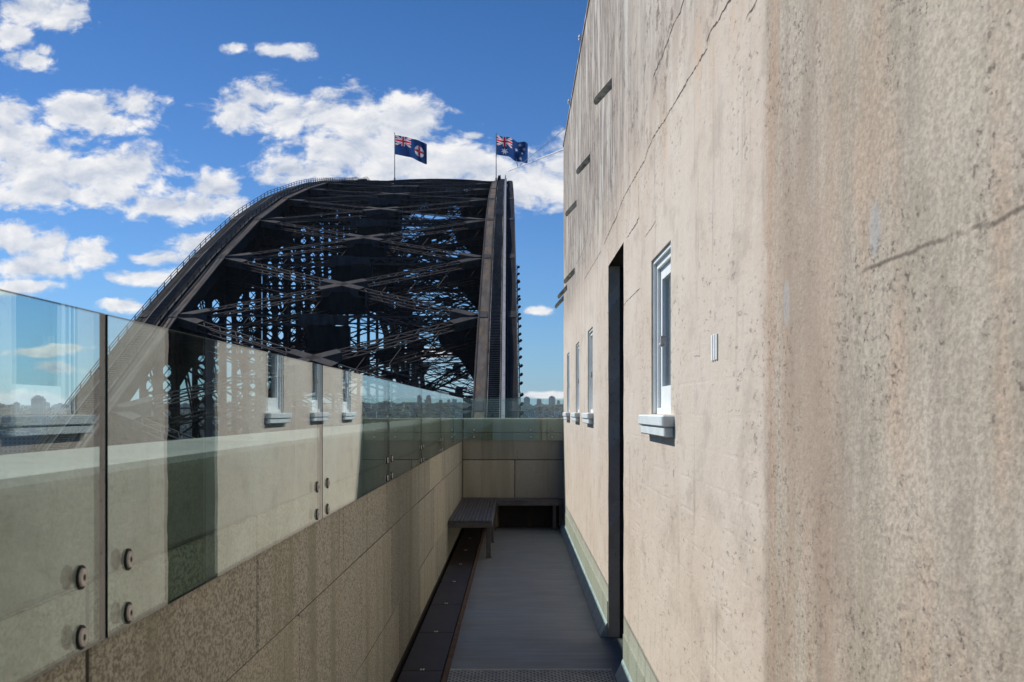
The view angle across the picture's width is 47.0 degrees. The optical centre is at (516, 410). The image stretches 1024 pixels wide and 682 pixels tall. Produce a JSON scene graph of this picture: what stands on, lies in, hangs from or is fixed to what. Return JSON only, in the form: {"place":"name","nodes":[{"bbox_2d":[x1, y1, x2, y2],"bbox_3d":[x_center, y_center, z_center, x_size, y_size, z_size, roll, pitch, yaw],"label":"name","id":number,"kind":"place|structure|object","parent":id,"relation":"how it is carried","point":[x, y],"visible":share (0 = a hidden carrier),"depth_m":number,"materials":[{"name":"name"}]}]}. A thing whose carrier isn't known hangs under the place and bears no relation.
{"place":"outdoors","nodes":[
{"label":"outdoors","id":0,"kind":"place"},
{"bbox_2d":[0,0,587,406],"label":"sky","id":1,"kind":"structure","parent":0,"point":[131,131],"materials":[{"name":"blue"}]},
{"bbox_3d":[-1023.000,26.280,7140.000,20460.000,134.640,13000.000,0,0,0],"label":"hills","id":2,"kind":"structure","parent":0,"visible":0},
{"bbox_2d":[13,402,19,414],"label":"tower block","id":3,"kind":"structure","parent":2,"relation":"on","point":[16,407],"depth_m":2495.65,"materials":[{"name":"grey concrete"}]},
{"bbox_2d":[0,431,44,454],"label":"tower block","id":4,"kind":"structure","parent":2,"relation":"on","point":[16,442],"depth_m":1037.22,"materials":[{"name":"grey concrete"}]},
{"bbox_2d":[23,428,40,433],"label":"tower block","id":5,"kind":"structure","parent":2,"relation":"on","point":[32,430],"depth_m":1452.97,"materials":[{"name":"concrete"}]},
{"bbox_2d":[31,395,45,420],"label":"tower block","id":6,"kind":"structure","parent":2,"relation":"on","point":[38,406],"depth_m":2291.20,"materials":[{"name":"grey concrete"}]},
{"bbox_2d":[42,417,53,433],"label":"tower block","id":7,"kind":"structure","parent":2,"relation":"on","point":[46,421],"depth_m":1778.14,"materials":[{"name":"grey concrete"}]},
{"bbox_2d":[54,403,65,415],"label":"tower block","id":8,"kind":"structure","parent":2,"relation":"on","point":[58,406],"depth_m":2492.17,"materials":[{"name":"grey concrete"}]},
{"bbox_2d":[183,403,187,411],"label":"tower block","id":9,"kind":"structure","parent":2,"relation":"on","point":[185,405],"depth_m":4150.17,"materials":[{"name":"grey concrete"}]},
{"bbox_2d":[183,427,191,438],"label":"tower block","id":10,"kind":"structure","parent":2,"relation":"on","point":[189,432],"depth_m":1310.41,"materials":[{"name":"grey concrete"}]},
{"bbox_2d":[204,429,218,436],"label":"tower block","id":11,"kind":"structure","parent":2,"relation":"on","point":[215,432],"depth_m":1327.69,"materials":[{"name":"concrete"}]},
{"bbox_2d":[0,404,562,440],"bbox_3d":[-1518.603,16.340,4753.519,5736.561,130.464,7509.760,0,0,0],"label":"tree cover","id":12,"kind":"object","parent":2,"relation":"on","point":[28,420],"visible":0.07,"depth_m":2640.52,"materials":[{"name":"green plant"}]},
{"bbox_2d":[0,404,562,438],"bbox_3d":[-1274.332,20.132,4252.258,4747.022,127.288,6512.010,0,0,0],"label":"suburb","id":13,"kind":"object","parent":2,"relation":"on","point":[6,418],"visible":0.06,"depth_m":2634.70,"materials":[{"name":"grey"}]},
{"bbox_2d":[524,396,529,405],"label":"tower block","id":14,"kind":"structure","parent":2,"relation":"on","point":[526,399],"depth_m":4989.56,"materials":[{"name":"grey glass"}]},
{"bbox_2d":[549,396,554,403],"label":"tower block","id":15,"kind":"structure","parent":2,"relation":"on","point":[551,399],"depth_m":4888.92,"materials":[{"name":"grey concrete"}]},
{"label":"water","id":16,"kind":"structure","parent":0,"visible":0},
{"bbox_3d":[4.150,44.200,4.350,12.700,84.800,26.700,0,0,0],"label":"stone pylon","id":17,"kind":"object","parent":16,"relation":"on","visible":0},
{"bbox_2d":[0,424,461,681],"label":"parapet wall","id":18,"kind":"structure","parent":17,"relation":"on","point":[346,593],"depth_m":3.05,"materials":[{"name":"stone"}]},
{"bbox_2d":[0,289,104,681],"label":"glass panel","id":19,"kind":"object","parent":18,"relation":"attached to","point":[79,636],"visible":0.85,"depth_m":2.09,"materials":[{"name":"glass"}]},
{"bbox_2d":[105,314,321,637],"bbox_3d":[-0.741,0.117,3.260,0.042,0.577,2.321,0,0,0],"label":"glass panel","id":20,"kind":"object","parent":18,"relation":"attached to","point":[128,558],"visible":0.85,"depth_m":2.19,"materials":[{"name":"glass"}]},
{"bbox_2d":[322,365,388,517],"bbox_3d":[-0.741,0.117,5.593,0.042,0.577,2.321,0,0,0],"label":"glass panel","id":21,"kind":"object","parent":18,"relation":"attached to","point":[377,432],"visible":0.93,"depth_m":6.10,"materials":[{"name":"glass"}]},
{"bbox_2d":[389,381,421,480],"bbox_3d":[-0.741,0.117,7.926,0.042,0.577,2.321,0,0,0],"label":"glass panel","id":22,"kind":"object","parent":18,"relation":"attached to","point":[405,428],"visible":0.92,"depth_m":7.68,"materials":[{"name":"glass"}]},
{"bbox_2d":[422,389,440,462],"bbox_3d":[-0.741,0.117,10.261,0.042,0.577,2.321,0,0,0],"label":"glass panel","id":23,"kind":"object","parent":18,"relation":"attached to","point":[431,424],"visible":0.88,"depth_m":10.02,"materials":[{"name":"glass"}]},
{"bbox_2d":[441,393,453,451],"bbox_3d":[-0.741,0.117,12.594,0.042,0.577,2.321,0,0,0],"label":"glass panel","id":24,"kind":"object","parent":18,"relation":"attached to","point":[447,421],"visible":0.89,"depth_m":12.50,"materials":[{"name":"glass"}]},
{"bbox_2d":[454,396,462,444],"bbox_3d":[-0.741,0.117,14.968,0.042,0.577,2.404,0,0,0],"label":"glass panel","id":25,"kind":"object","parent":18,"relation":"attached to","point":[458,419],"visible":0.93,"depth_m":14.88,"materials":[{"name":"clear glass"}]},
{"bbox_2d":[26,175,523,452],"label":"arch bridge","id":26,"kind":"structure","parent":17,"relation":"on","point":[223,268],"depth_m":120.70,"materials":[{"name":"metal"}]},
{"bbox_2d":[394,132,395,179],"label":"flagpole","id":27,"kind":"object","parent":26,"relation":"on","point":[394,156],"visible":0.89,"depth_m":262.75,"materials":[{"name":"metal"}]},
{"bbox_2d":[395,135,426,163],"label":"flag","id":28,"kind":"object","parent":27,"relation":"attached to","point":[415,149],"visible":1,"depth_m":262.94,"materials":[{"name":"blue fabric"}]},
{"bbox_2d":[495,133,496,180],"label":"flagpole","id":29,"kind":"object","parent":26,"relation":"on","point":[496,167],"visible":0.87,"depth_m":262.94,"materials":[{"name":"metal"}]},
{"bbox_2d":[496,135,527,162],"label":"flag","id":30,"kind":"object","parent":29,"relation":"attached to","point":[513,149],"visible":1,"depth_m":263.41,"materials":[{"name":"blue fabric"}]},
{"bbox_2d":[396,532,462,681],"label":"gutter","id":31,"kind":"object","parent":17,"relation":"on","point":[425,616],"visible":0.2,"depth_m":9.33,"materials":[{"name":"black metal"}]},
{"bbox_2d":[397,671,442,681],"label":"drain cover","id":32,"kind":"object","parent":31,"relation":"on","point":[420,676],"visible":0.95,"depth_m":7.09,"materials":[{"name":"metal"}]},
{"bbox_2d":[402,633,453,672],"bbox_3d":[-0.577,1.612,7.875,0.257,0.036,1.242,0,0,0],"label":"drain cover","id":33,"kind":"object","parent":31,"relation":"on","point":[429,651],"visible":0.86,"depth_m":7.80,"materials":[{"name":"metal"}]},
{"bbox_2d":[419,604,461,632],"bbox_3d":[-0.577,1.612,9.125,0.257,0.036,1.242,0,0,0],"label":"drain cover","id":34,"kind":"object","parent":31,"relation":"on","point":[441,618],"visible":0.9,"depth_m":9.06,"materials":[{"name":"metal"}]},
{"bbox_2d":[431,582,467,603],"bbox_3d":[-0.577,1.612,10.375,0.257,0.036,1.242,0,0,0],"label":"drain cover","id":35,"kind":"object","parent":31,"relation":"on","point":[450,592],"visible":0.87,"depth_m":10.32,"materials":[{"name":"metal"}]},
{"bbox_2d":[441,565,472,582],"bbox_3d":[-0.577,1.612,11.625,0.257,0.036,1.242,0,0,0],"label":"drain cover","id":36,"kind":"object","parent":31,"relation":"on","point":[457,573],"visible":0.85,"depth_m":11.59,"materials":[{"name":"metal"}]},
{"bbox_2d":[449,551,476,564],"bbox_3d":[-0.577,1.612,12.875,0.257,0.036,1.242,0,0,0],"label":"drain cover","id":37,"kind":"object","parent":31,"relation":"on","point":[463,558],"visible":0.83,"depth_m":12.76,"materials":[{"name":"metal"}]},
{"bbox_2d":[441,528,485,681],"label":"edge strip","id":38,"kind":"object","parent":31,"relation":"on","point":[451,654],"visible":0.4,"depth_m":8.96,"materials":[{"name":"grey metal"}]},
{"bbox_2d":[455,539,479,550],"bbox_3d":[-0.577,1.612,14.125,0.257,0.036,1.242,0,0,0],"label":"drain cover","id":39,"kind":"object","parent":31,"relation":"on","point":[467,544],"visible":0.83,"depth_m":14.00,"materials":[{"name":"metal"}]},
{"bbox_2d":[447,527,616,681],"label":"walkway","id":40,"kind":"structure","parent":17,"relation":"on","point":[527,606],"depth_m":9.39,"materials":[{"name":"paint"}]},
{"bbox_2d":[449,497,559,557],"bbox_3d":[-0.069,1.394,14.471,1.318,0.412,3.442,0,0,0],"label":"bench","id":41,"kind":"object","parent":40,"relation":"on","point":[524,512],"visible":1,"depth_m":15.74,"materials":[{"name":"metal"}]},
{"bbox_2d":[447,669,614,681],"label":"floor grate","id":42,"kind":"object","parent":40,"relation":"on","point":[530,675],"visible":1,"depth_m":7.08,"materials":[{"name":"metal"}]},
{"bbox_2d":[560,0,1023,681],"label":"lookout building","id":43,"kind":"structure","parent":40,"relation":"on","point":[810,212],"depth_m":2.71,"materials":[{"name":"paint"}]},
{"bbox_2d":[509,129,563,170],"bbox_3d":[0.469,-4.062,18.687,0.146,0.851,6.737,0,0,-12],"label":"raked pole","id":44,"kind":"object","parent":43,"relation":"on","point":[539,158],"visible":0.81,"depth_m":19.39,"materials":[{"name":"metal"}]},
{"bbox_2d":[555,295,563,307],"bbox_3d":[0.588,-1.490,16.080,0.122,0.184,0.008,0,0,0],"label":"wall bracket","id":45,"kind":"object","parent":43,"relation":"attached to","point":[559,302],"depth_m":16.08,"materials":[{"name":"metal"}]},
{"bbox_2d":[557,285,566,298],"bbox_3d":[0.588,-1.520,15.000,0.122,0.184,0.008,0,0,0],"label":"wall bracket","id":46,"kind":"object","parent":43,"relation":"attached to","point":[562,292],"depth_m":15.00,"materials":[{"name":"metal"}]},
{"bbox_2d":[563,354,569,419],"bbox_3d":[0.659,-0.305,14.685,0.122,0.828,0.910,0,0,0],"label":"window","id":47,"kind":"structure","parent":43,"relation":"in","point":[566,415],"depth_m":15.01,"materials":[{"name":"white paint"}]},
{"bbox_2d":[564,267,574,283],"bbox_3d":[0.588,-1.500,13.050,0.122,0.184,0.008,0,0,0],"label":"wall bracket","id":48,"kind":"object","parent":43,"relation":"attached to","point":[569,276],"depth_m":13.05,"materials":[{"name":"metal"}]},
{"bbox_2d":[565,199,576,216],"bbox_3d":[0.588,-2.180,12.650,0.122,0.184,0.008,0,0,0],"label":"wall bracket","id":49,"kind":"object","parent":43,"relation":"attached to","point":[571,208],"depth_m":12.65,"materials":[{"name":"metal"}]},
{"bbox_2d":[571,343,579,421],"bbox_3d":[0.659,-0.305,12.485,0.122,0.828,0.910,0,0,0],"label":"window","id":50,"kind":"structure","parent":43,"relation":"in","point":[574,416],"depth_m":12.79,"materials":[{"name":"white paint"}]},
{"bbox_2d":[576,154,589,173],"bbox_3d":[0.588,-2.170,10.350,0.122,0.184,0.008,0,0,0],"label":"wall bracket","id":51,"kind":"object","parent":43,"relation":"attached to","point":[583,164],"depth_m":10.35,"materials":[{"name":"metal"}]},
{"bbox_2d":[581,328,593,423],"bbox_3d":[0.659,-0.305,10.335,0.122,0.828,0.910,0,0,0],"label":"window","id":52,"kind":"structure","parent":43,"relation":"in","point":[588,418],"depth_m":10.64,"materials":[{"name":"white paint"}]},
{"bbox_2d":[594,78,611,104],"bbox_3d":[0.588,-2.170,8.000,0.122,0.184,0.008,0,0,0],"label":"wall bracket","id":53,"kind":"object","parent":43,"relation":"attached to","point":[603,92],"depth_m":8.00,"materials":[{"name":"metal"}]},
{"bbox_2d":[638,243,674,436],"bbox_3d":[0.662,-0.305,5.300,0.128,0.828,0.940,0,0,0],"label":"window","id":54,"kind":"structure","parent":43,"relation":"in","point":[657,425],"depth_m":5.54,"materials":[{"name":"white paint"}]},
{"bbox_2d":[711,333,717,360],"bbox_3d":[0.647,-0.207,3.845,0.004,0.085,0.109,0,0,0],"label":"wall vent","id":55,"kind":"object","parent":43,"relation":"attached to","point":[714,346],"depth_m":3.83,"materials":[{"name":"white paint"}]},
{"bbox_2d":[462,418,608,531],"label":"end parapet","id":56,"kind":"structure","parent":17,"relation":"on","point":[505,458],"depth_m":16.20,"materials":[{"name":"stone"}]}
]}

